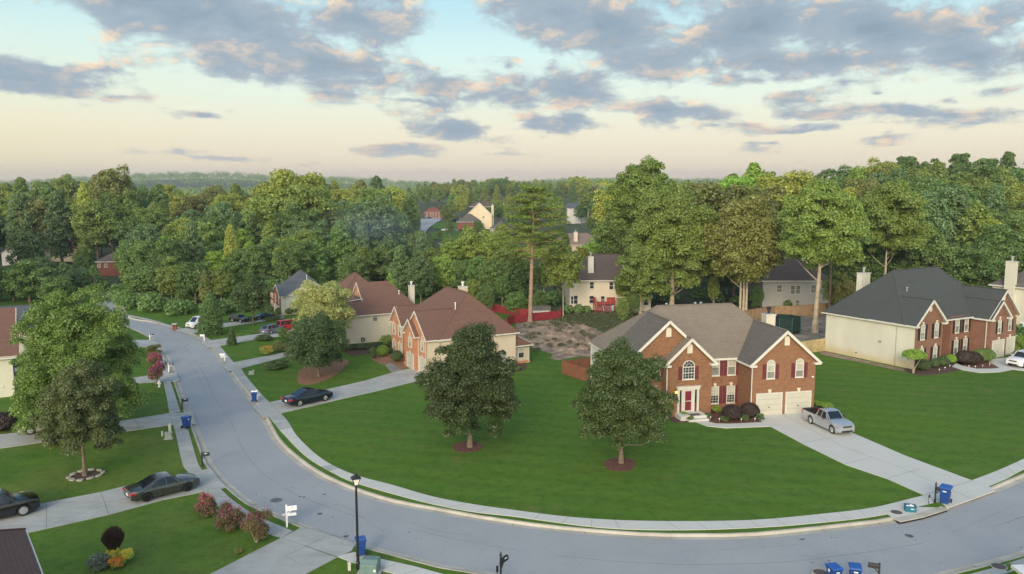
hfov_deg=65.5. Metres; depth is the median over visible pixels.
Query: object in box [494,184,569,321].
pine tree
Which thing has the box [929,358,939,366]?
shrub
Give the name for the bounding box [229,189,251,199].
tree
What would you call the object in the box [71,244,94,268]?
tree
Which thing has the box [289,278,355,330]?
maple tree
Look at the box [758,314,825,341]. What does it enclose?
bare yard
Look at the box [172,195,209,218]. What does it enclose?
tree
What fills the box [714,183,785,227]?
tree
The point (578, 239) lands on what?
house
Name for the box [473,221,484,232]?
tree
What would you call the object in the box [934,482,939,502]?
mailbox
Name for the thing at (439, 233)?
tree
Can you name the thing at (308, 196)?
tree
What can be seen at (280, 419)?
pavement
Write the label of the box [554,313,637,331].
rough grass
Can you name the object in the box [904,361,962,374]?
planting bed
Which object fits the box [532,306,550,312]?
garden shed
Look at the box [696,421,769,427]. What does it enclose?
front walk
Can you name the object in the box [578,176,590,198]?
tree
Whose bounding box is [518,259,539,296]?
tree
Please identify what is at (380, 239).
tree
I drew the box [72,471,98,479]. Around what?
planting bed
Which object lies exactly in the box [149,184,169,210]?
tree
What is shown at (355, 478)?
street lamp
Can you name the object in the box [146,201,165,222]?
tree
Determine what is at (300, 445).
pavement
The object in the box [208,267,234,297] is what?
tree
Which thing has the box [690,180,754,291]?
tree
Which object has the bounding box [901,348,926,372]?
topiary tree
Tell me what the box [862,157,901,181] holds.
tree
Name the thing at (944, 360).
shrub
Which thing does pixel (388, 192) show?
tree
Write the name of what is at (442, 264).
tree
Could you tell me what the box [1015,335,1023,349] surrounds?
shrub
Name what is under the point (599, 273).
house
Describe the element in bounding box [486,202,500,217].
tree
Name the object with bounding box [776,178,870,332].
oak tree
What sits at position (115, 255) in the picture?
tree
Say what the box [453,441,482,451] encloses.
planting bed
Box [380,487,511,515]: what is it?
pavement
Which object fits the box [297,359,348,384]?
planting bed
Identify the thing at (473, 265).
tree
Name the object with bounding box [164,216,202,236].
tree
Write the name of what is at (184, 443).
pavement
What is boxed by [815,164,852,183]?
tree
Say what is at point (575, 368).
wooden fence
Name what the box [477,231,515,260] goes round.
tree
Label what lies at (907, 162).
tree
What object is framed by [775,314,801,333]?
trampoline
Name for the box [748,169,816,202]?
tree
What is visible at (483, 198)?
tree
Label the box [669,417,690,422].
planting bed
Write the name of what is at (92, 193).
tree
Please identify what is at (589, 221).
tree
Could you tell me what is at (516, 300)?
tree
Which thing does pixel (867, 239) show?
oak tree
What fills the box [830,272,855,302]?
tree
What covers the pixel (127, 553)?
flower clump
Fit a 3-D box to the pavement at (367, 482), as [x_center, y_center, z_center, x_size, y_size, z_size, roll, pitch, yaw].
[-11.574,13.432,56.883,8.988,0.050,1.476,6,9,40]
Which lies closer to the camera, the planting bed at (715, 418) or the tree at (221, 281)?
the planting bed at (715, 418)
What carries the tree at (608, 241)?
on the ground at (540, 455)
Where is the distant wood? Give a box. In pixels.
[0,171,828,196]
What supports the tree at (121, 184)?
on the ground at (540, 455)
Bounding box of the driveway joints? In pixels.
[37,341,969,556]
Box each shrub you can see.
[0,411,17,430]
[85,552,108,571]
[234,547,243,553]
[253,334,273,340]
[259,346,273,353]
[263,316,281,320]
[263,359,289,369]
[270,340,286,350]
[275,307,280,313]
[277,327,287,336]
[284,331,293,338]
[285,308,293,313]
[370,351,376,357]
[376,344,388,355]
[379,334,391,343]
[390,350,402,360]
[711,405,721,412]
[718,415,728,420]
[721,404,742,419]
[740,402,759,417]
[740,414,748,420]
[756,413,764,419]
[814,400,834,407]
[915,359,931,369]
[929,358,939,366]
[936,356,950,365]
[946,354,957,362]
[955,350,972,363]
[967,352,983,364]
[972,349,989,361]
[982,348,996,360]
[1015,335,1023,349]
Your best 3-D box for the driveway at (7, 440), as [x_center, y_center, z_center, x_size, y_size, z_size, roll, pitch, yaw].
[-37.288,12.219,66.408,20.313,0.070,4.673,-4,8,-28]
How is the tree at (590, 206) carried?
on the ground at (540, 455)
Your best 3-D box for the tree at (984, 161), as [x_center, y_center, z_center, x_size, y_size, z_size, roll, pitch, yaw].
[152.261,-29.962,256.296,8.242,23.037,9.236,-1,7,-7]
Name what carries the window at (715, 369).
in the house at (721, 355)
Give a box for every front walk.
[385,363,400,372]
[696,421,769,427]
[952,363,1015,372]
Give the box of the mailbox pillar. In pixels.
[172,323,176,329]
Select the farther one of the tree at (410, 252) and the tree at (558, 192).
the tree at (558, 192)
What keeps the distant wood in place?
on the ground at (540, 455)
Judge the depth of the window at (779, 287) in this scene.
135.36 m
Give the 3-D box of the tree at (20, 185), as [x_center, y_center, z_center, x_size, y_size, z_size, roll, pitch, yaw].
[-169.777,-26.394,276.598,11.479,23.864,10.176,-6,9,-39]
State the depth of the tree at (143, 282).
139.35 m
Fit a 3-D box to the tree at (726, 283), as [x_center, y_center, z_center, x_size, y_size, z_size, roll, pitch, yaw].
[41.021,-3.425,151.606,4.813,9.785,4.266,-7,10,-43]
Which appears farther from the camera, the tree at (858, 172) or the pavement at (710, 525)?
the tree at (858, 172)
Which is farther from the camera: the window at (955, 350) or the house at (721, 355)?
the window at (955, 350)
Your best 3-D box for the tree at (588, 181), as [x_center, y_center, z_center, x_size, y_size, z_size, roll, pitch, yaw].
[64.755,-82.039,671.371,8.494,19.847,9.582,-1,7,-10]
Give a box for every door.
[407,352,412,368]
[419,357,424,372]
[684,390,692,411]
[757,393,780,414]
[786,392,809,413]
[993,340,1003,357]
[1005,337,1013,354]
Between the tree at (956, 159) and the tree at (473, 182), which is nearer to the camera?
the tree at (956, 159)
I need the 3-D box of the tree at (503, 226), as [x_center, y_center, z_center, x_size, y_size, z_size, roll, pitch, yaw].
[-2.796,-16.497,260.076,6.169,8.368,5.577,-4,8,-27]
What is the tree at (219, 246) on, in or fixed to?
on the ground at (540, 455)
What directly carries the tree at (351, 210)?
on the ground at (540, 455)
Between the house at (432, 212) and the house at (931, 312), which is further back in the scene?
the house at (432, 212)
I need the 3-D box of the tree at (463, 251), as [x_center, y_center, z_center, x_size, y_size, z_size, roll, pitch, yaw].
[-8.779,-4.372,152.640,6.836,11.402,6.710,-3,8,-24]
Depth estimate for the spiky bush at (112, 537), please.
43.68 m
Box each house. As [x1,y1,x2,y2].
[0,248,16,265]
[0,305,39,355]
[0,307,21,397]
[0,528,42,573]
[44,237,95,261]
[94,251,123,275]
[270,270,321,315]
[336,272,414,343]
[388,281,533,372]
[424,207,441,217]
[457,202,493,228]
[489,221,510,232]
[551,229,595,250]
[564,252,652,310]
[566,203,587,223]
[588,302,822,421]
[748,254,828,306]
[821,266,1021,368]
[988,256,1023,324]
[1011,565,1023,573]
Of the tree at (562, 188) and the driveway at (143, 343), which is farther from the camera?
the tree at (562, 188)
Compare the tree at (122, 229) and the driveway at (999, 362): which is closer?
the driveway at (999, 362)
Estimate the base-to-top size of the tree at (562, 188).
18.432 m
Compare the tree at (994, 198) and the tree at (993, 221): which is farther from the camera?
the tree at (994, 198)
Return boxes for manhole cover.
[270,498,282,502]
[812,569,826,573]
[890,510,902,514]
[990,563,1007,569]
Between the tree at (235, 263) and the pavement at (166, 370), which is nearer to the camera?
the pavement at (166, 370)
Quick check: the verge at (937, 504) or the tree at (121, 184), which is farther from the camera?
the tree at (121, 184)
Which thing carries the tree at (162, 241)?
on the ground at (540, 455)
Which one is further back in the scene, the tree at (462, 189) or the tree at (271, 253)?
the tree at (462, 189)
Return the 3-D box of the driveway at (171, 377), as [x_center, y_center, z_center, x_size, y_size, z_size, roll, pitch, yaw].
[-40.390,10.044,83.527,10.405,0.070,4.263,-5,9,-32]
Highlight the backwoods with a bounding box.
[0,168,893,292]
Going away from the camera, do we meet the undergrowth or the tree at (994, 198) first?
the undergrowth
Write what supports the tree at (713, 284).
on the ground at (540, 455)
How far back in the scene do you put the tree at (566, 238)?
214.58 m
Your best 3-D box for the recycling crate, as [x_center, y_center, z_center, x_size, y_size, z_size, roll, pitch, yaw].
[25.267,14.016,50.536,0.680,0.360,0.550,2,7,14]
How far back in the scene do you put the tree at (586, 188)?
579.29 m
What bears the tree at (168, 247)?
on the ground at (540, 455)
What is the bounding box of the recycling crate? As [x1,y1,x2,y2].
[904,503,916,512]
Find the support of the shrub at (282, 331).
on the ground at (540, 455)
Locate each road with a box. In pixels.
[95,293,1023,573]
[420,218,440,231]
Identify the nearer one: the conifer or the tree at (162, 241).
the conifer
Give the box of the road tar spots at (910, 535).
[255,487,1021,562]
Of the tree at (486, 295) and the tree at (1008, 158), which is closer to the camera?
the tree at (486, 295)
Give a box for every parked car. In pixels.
[0,488,39,517]
[18,418,41,434]
[122,471,199,501]
[185,315,199,327]
[228,313,248,322]
[253,312,275,319]
[259,323,283,333]
[276,319,293,328]
[281,387,332,406]
[1006,349,1023,367]
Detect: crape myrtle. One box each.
[145,344,161,353]
[146,352,162,364]
[147,360,165,383]
[194,492,216,516]
[213,499,246,532]
[240,504,273,542]
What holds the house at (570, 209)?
on the ground at (540, 455)
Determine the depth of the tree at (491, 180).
681.15 m
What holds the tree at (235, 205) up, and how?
on the ground at (540, 455)
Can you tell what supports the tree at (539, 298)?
on the ground at (540, 455)
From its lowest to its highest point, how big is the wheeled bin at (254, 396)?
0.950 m
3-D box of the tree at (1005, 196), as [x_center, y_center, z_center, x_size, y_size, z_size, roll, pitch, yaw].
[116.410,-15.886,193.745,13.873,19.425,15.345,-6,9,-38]
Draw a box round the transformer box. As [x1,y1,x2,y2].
[357,555,384,573]
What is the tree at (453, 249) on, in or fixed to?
on the ground at (540, 455)
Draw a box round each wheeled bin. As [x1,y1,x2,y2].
[180,415,191,428]
[251,392,256,401]
[354,535,366,555]
[825,562,843,573]
[848,562,862,573]
[939,483,952,503]
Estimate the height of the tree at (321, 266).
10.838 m
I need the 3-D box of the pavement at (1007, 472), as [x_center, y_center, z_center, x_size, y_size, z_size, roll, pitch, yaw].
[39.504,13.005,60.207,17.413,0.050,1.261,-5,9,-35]
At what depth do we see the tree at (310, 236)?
161.47 m
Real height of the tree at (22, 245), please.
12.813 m
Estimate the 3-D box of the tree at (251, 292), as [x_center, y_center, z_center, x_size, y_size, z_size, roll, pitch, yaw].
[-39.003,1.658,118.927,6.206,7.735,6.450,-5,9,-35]
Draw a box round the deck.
[593,296,614,311]
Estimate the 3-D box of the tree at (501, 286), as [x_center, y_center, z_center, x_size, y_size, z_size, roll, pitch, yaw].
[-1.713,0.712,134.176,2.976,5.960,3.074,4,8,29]
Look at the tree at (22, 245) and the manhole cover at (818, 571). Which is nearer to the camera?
the manhole cover at (818, 571)
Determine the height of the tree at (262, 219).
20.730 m
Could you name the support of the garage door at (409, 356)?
in the house at (423, 330)
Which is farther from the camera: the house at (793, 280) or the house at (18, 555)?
the house at (793, 280)
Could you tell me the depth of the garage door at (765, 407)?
71.57 m
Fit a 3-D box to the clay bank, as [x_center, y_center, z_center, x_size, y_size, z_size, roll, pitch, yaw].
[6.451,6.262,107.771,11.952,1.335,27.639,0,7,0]
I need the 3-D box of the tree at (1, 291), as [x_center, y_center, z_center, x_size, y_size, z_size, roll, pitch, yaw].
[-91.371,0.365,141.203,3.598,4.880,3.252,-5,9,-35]
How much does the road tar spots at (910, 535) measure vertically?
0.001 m
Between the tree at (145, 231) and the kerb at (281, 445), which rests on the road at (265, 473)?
the kerb at (281, 445)
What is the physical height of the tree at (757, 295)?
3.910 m
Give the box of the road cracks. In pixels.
[136,323,1023,564]
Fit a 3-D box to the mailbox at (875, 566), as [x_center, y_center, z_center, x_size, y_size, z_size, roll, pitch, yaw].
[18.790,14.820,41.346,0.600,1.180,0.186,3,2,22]
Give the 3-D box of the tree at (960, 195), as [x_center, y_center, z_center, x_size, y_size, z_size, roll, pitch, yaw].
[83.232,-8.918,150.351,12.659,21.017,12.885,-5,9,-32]
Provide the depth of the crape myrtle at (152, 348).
96.81 m
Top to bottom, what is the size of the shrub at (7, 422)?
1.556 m
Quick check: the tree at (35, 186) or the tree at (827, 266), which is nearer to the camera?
the tree at (827, 266)
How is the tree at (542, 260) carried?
on the ground at (540, 455)
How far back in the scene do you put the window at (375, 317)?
105.13 m
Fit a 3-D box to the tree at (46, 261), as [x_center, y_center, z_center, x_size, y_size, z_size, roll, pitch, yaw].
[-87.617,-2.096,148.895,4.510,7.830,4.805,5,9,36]
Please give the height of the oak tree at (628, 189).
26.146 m
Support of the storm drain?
in the kerb at (281, 445)
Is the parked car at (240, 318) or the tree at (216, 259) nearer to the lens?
the parked car at (240, 318)
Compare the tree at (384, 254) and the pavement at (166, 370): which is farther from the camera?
the tree at (384, 254)
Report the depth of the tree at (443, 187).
618.79 m
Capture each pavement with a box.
[125,314,241,369]
[157,348,168,372]
[163,381,179,412]
[173,424,201,472]
[205,489,291,537]
[232,370,266,400]
[257,400,291,429]
[280,428,321,460]
[313,459,397,489]
[338,552,441,573]
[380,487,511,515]
[512,510,647,529]
[641,516,809,529]
[797,507,885,523]
[971,558,1023,573]
[973,459,1023,485]
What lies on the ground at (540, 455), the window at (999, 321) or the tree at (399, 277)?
the tree at (399, 277)
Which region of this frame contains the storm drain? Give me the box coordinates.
[894,506,947,523]
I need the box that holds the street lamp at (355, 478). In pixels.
[350,473,360,569]
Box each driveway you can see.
[0,412,195,448]
[0,468,225,532]
[124,340,157,346]
[134,373,179,383]
[176,315,284,333]
[202,328,292,347]
[211,528,354,573]
[223,351,301,371]
[253,369,419,417]
[755,413,994,518]
[987,358,1023,370]
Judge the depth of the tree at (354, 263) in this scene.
141.62 m
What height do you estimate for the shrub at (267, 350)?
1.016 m
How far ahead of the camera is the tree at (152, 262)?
141.27 m
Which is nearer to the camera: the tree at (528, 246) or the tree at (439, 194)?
the tree at (528, 246)
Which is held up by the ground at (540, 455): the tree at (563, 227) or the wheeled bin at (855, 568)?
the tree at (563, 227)
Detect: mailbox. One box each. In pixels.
[181,398,187,409]
[201,452,209,465]
[282,505,296,526]
[499,551,508,573]
[868,562,880,573]
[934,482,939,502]
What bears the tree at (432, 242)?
on the ground at (540, 455)
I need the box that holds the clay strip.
[820,351,904,371]
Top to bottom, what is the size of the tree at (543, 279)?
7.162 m
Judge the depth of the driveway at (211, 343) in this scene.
106.36 m
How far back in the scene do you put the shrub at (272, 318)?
122.03 m
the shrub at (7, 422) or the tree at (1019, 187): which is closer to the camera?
the shrub at (7, 422)
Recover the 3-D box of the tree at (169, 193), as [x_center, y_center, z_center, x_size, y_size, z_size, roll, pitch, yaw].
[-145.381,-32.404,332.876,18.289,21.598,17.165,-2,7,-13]
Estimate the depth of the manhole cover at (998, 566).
43.08 m
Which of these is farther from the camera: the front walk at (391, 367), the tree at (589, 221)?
the tree at (589, 221)
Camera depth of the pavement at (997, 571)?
42.71 m
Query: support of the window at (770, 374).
in the house at (721, 355)
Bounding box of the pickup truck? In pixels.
[802,407,854,433]
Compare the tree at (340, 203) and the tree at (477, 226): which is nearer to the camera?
the tree at (340, 203)
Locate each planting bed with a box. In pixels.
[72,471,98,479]
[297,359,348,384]
[344,346,390,355]
[369,353,407,369]
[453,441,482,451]
[513,363,526,371]
[603,458,635,470]
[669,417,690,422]
[709,409,761,423]
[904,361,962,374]
[957,361,996,368]
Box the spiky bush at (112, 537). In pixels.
[100,526,124,552]
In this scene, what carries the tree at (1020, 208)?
on the ground at (540, 455)
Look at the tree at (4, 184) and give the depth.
330.08 m
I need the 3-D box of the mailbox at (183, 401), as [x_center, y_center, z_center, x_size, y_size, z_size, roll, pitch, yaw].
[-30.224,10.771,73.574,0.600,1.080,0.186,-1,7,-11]
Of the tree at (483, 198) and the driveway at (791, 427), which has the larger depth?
the tree at (483, 198)
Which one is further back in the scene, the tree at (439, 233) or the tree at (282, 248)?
the tree at (439, 233)
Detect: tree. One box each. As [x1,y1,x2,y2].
[0,182,29,202]
[0,185,12,197]
[0,203,10,220]
[0,211,7,246]
[0,264,29,300]
[0,278,6,293]
[1,192,30,216]
[1,258,56,301]
[2,191,44,248]
[5,228,47,283]
[8,196,57,242]
[8,283,152,435]
[10,177,30,196]
[27,358,125,476]
[29,181,54,198]
[35,255,55,274]
[35,275,75,299]
[36,184,60,215]
[37,182,49,197]
[40,189,78,262]
[50,173,80,213]
[52,262,73,284]
[67,198,122,259]
[70,192,78,216]
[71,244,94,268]
[71,267,92,291]
[72,181,96,253]
[72,255,89,273]
[88,163,141,246]
[88,178,143,251]
[88,265,99,294]
[99,189,143,238]
[99,239,109,256]
[107,236,120,246]
[111,215,160,248]
[111,240,127,267]
[115,238,157,278]
[120,265,159,297]
[123,206,174,233]
[124,224,161,248]
[129,186,155,206]
[137,190,147,207]
[142,255,184,296]
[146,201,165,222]
[148,184,183,209]
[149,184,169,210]
[152,237,189,265]
[153,256,186,296]
[154,236,167,247]
[159,198,170,216]
[161,225,176,240]
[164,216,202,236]
[168,194,198,217]
[168,221,223,247]
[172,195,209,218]
[173,261,215,305]
[174,208,205,221]
[182,220,205,268]
[194,291,223,336]
[196,188,220,214]
[197,184,227,196]
[198,214,240,247]
[198,269,211,301]
[199,251,229,277]
[202,241,229,257]
[204,200,243,227]
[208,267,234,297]
[209,193,244,215]
[216,228,256,249]
[223,224,239,283]
[224,248,255,282]
[228,183,244,210]
[228,272,273,323]
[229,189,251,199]
[236,210,259,241]
[238,242,275,277]
[239,197,252,226]
[240,186,302,237]
[242,240,263,281]
[244,213,262,247]
[245,179,275,221]
[257,221,278,276]
[259,168,330,220]
[263,203,322,240]
[264,237,285,278]
[266,243,276,280]
[271,236,314,275]
[271,240,319,281]
[277,183,343,229]
[281,219,330,245]
[282,311,350,376]
[289,229,328,268]
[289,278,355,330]
[305,240,331,284]
[308,206,344,239]
[320,178,334,195]
[322,219,355,282]
[327,188,351,202]
[331,180,340,197]
[332,212,352,237]
[333,200,348,210]
[337,255,369,281]
[342,185,354,204]
[342,194,409,279]
[344,186,394,207]
[345,205,362,213]
[350,180,366,201]
[352,224,378,280]
[355,245,374,281]
[365,239,401,280]
[369,175,384,189]
[371,232,403,268]
[380,185,406,210]
[385,190,393,202]
[386,244,409,296]
[386,273,397,288]
[391,207,410,237]
[392,206,413,236]
[400,196,419,237]
[406,256,434,302]
[407,230,431,254]
[408,249,421,262]
[410,230,430,294]
[414,247,447,293]
[414,321,521,447]
[428,181,437,202]
[428,237,434,248]
[429,253,459,287]
[431,184,446,206]
[432,186,445,207]
[437,230,442,237]
[438,239,468,262]
[439,205,454,222]
[442,235,453,243]
[444,194,456,217]
[444,222,454,233]
[444,259,474,288]
[445,183,459,196]
[449,186,456,196]
[453,196,468,218]
[454,242,474,259]
[455,179,471,187]
[455,184,470,200]
[456,226,498,290]
[463,255,490,290]
[465,181,471,205]
[466,278,480,298]
[469,179,478,198]
[469,186,477,207]
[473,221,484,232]
[475,184,490,198]
[475,259,506,302]
[476,285,495,307]
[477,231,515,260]
[479,186,489,201]
[485,178,498,200]
[486,181,503,196]
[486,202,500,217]
[489,237,525,276]
[491,184,501,205]
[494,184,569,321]
[494,200,504,218]
[494,274,510,305]
[495,224,509,235]
[497,177,510,203]
[501,183,513,197]
[502,195,515,206]
[502,291,526,312]
[504,185,518,197]
[504,254,526,301]
[505,211,521,226]
[508,226,524,242]
[514,182,519,204]
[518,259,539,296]
[523,242,537,261]
[532,179,537,199]
[533,289,548,305]
[536,263,552,291]
[537,249,549,264]
[539,242,585,316]
[541,196,562,213]
[545,213,558,232]
[552,188,562,197]
[555,183,567,198]
[558,224,565,233]
[561,234,569,244]
[564,177,583,198]
[567,180,577,202]
[570,337,678,463]
[573,204,587,223]
[573,246,592,257]
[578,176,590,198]
[578,191,593,217]
[579,182,590,194]
[581,238,598,253]
[583,185,588,192]
[584,216,596,234]
[586,202,596,213]
[587,178,591,193]
[589,185,602,191]
[590,187,606,213]
[591,179,617,222]
[592,213,628,255]
[604,155,683,230]
[613,218,642,256]
[614,238,667,314]
[614,282,630,299]
[616,298,629,321]
[622,187,718,304]
[624,293,640,315]
[668,182,701,189]
[675,182,711,281]
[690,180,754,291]
[697,197,783,308]
[701,259,724,302]
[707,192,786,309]
[707,274,719,302]
[708,195,783,309]
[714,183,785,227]
[718,175,751,188]
[721,276,732,293]
[727,276,745,296]
[742,162,766,186]
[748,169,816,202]
[748,287,764,307]
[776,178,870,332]
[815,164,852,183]
[819,175,858,194]
[820,270,855,307]
[821,250,865,271]
[828,192,870,306]
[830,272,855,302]
[834,245,884,289]
[840,176,879,197]
[842,186,856,196]
[845,166,878,185]
[856,178,936,274]
[860,167,912,185]
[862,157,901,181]
[877,229,927,274]
[887,166,932,189]
[896,156,918,172]
[896,227,956,272]
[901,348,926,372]
[908,174,941,193]
[916,158,947,172]
[920,185,968,241]
[926,178,984,211]
[928,160,948,181]
[928,185,982,264]
[932,224,971,264]
[940,169,990,194]
[940,246,1005,286]
[945,153,970,176]
[945,162,1006,189]
[949,201,993,285]
[968,223,1023,280]
[969,182,1021,216]
[973,158,999,165]
[976,215,1001,232]
[982,163,1021,186]
[984,184,1008,219]
[990,209,1023,277]
[994,215,1023,272]
[999,151,1016,174]
[1003,181,1023,201]
[1008,166,1023,188]
[1008,196,1023,212]
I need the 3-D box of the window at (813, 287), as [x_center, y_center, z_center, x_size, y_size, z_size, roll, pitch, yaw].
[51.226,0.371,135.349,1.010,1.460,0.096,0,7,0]
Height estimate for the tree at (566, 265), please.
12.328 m
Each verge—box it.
[919,502,944,506]
[1005,563,1016,570]
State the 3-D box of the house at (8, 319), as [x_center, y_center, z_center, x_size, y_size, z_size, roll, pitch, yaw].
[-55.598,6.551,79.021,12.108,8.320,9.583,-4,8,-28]
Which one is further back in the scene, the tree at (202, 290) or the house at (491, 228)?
the house at (491, 228)
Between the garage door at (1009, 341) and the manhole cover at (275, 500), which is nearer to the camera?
the manhole cover at (275, 500)
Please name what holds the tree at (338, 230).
on the ground at (540, 455)
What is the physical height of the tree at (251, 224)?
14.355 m
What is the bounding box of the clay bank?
[515,320,601,359]
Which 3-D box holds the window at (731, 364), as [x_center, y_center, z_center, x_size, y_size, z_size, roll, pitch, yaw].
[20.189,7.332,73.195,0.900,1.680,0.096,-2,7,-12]
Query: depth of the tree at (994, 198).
184.66 m
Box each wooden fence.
[489,304,527,314]
[506,307,560,323]
[562,357,590,380]
[743,302,833,319]
[801,338,824,352]
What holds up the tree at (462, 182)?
on the ground at (540, 455)
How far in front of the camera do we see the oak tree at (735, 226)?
117.48 m
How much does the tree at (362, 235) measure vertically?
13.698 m
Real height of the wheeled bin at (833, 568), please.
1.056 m
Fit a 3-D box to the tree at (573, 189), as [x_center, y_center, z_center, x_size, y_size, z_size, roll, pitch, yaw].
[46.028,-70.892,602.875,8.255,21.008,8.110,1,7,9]
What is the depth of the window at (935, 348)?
91.41 m
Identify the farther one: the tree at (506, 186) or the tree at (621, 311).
the tree at (506, 186)
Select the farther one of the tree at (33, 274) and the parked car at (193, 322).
the tree at (33, 274)
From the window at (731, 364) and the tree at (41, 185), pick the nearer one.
the window at (731, 364)
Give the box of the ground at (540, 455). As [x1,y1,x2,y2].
[0,179,1023,573]
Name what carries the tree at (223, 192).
on the ground at (540, 455)
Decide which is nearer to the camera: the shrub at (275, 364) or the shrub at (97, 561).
the shrub at (97, 561)
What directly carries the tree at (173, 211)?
on the ground at (540, 455)
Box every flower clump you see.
[105,547,121,559]
[108,556,123,568]
[121,547,134,562]
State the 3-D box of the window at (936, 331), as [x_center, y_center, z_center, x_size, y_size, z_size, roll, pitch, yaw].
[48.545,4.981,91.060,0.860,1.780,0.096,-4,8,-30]
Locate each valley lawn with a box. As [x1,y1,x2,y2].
[428,231,461,239]
[432,221,462,229]
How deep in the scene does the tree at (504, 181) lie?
669.13 m
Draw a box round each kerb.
[89,295,1023,573]
[107,293,1023,539]
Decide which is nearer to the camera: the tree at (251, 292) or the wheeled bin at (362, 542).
the wheeled bin at (362, 542)
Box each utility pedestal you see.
[163,431,173,439]
[347,561,350,570]
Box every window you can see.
[372,315,377,321]
[518,346,523,358]
[573,295,577,304]
[589,295,593,303]
[609,282,613,289]
[682,360,694,380]
[711,386,718,404]
[712,361,719,376]
[726,385,734,403]
[727,360,735,375]
[766,360,775,379]
[776,285,781,292]
[790,285,794,294]
[795,285,800,294]
[795,358,803,377]
[810,285,815,292]
[920,325,925,340]
[932,346,937,358]
[933,323,938,338]
[953,340,958,354]
[954,320,959,333]
[963,338,967,349]
[964,319,968,331]
[997,319,1001,333]
[1008,319,1011,330]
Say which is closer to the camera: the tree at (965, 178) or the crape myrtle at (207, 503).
the crape myrtle at (207, 503)
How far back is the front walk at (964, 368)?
89.38 m
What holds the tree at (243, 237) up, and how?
on the ground at (540, 455)
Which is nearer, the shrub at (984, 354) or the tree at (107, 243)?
the shrub at (984, 354)
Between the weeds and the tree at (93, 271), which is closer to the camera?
the weeds
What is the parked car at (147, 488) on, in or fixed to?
on the driveway at (30, 521)
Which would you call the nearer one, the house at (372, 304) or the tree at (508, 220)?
the house at (372, 304)
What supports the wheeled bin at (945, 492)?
on the driveway at (791, 427)
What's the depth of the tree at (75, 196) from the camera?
275.74 m
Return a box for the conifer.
[226,327,236,345]
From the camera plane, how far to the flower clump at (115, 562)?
42.77 m
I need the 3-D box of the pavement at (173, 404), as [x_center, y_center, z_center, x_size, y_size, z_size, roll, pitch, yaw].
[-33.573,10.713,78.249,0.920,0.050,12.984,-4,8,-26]
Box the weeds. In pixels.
[523,311,630,350]
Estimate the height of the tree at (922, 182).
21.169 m
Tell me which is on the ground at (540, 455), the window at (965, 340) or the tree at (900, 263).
the tree at (900, 263)
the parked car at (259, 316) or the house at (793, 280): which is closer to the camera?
the parked car at (259, 316)
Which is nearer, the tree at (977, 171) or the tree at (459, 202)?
the tree at (977, 171)
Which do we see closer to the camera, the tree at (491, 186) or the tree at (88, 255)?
the tree at (88, 255)
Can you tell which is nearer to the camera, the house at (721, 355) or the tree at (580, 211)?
the house at (721, 355)
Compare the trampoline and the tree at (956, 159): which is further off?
the tree at (956, 159)
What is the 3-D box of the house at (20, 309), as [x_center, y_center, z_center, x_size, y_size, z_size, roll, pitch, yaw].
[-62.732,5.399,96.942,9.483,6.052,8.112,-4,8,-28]
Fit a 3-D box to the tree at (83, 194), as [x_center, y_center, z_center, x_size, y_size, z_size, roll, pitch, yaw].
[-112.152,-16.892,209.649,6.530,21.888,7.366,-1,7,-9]
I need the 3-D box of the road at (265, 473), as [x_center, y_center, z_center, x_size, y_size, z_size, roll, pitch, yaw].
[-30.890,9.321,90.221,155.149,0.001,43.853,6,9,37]
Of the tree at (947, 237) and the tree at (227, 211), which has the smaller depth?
the tree at (947, 237)
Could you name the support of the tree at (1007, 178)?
on the ground at (540, 455)
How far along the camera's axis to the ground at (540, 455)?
61.02 m
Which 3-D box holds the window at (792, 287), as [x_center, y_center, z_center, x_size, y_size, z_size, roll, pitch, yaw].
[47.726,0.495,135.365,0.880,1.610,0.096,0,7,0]
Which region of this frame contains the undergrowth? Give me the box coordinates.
[0,275,1023,337]
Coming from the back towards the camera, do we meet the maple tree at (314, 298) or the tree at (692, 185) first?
the tree at (692, 185)
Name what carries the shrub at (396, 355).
on the planting bed at (387, 359)
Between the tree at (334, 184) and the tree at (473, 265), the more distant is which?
the tree at (334, 184)
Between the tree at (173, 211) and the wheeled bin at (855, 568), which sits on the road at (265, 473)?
the wheeled bin at (855, 568)
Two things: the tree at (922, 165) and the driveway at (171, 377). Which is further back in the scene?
the tree at (922, 165)
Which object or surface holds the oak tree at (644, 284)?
on the ground at (540, 455)
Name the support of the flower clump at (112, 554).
on the ground at (540, 455)
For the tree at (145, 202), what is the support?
on the ground at (540, 455)
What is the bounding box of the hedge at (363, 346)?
[341,341,391,349]
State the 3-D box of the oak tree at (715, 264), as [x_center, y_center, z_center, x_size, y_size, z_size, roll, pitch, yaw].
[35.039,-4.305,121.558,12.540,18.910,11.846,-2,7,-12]
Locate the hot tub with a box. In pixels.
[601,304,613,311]
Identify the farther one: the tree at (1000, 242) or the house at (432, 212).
the house at (432, 212)
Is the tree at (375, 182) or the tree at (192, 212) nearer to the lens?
the tree at (192, 212)
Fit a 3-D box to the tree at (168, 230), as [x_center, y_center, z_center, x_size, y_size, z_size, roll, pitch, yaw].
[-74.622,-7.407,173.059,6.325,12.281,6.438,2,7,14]
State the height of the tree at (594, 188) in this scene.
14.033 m
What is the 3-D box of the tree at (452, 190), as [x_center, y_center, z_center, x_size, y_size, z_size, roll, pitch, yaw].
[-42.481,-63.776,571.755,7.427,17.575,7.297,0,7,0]
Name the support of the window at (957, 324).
in the house at (931, 312)

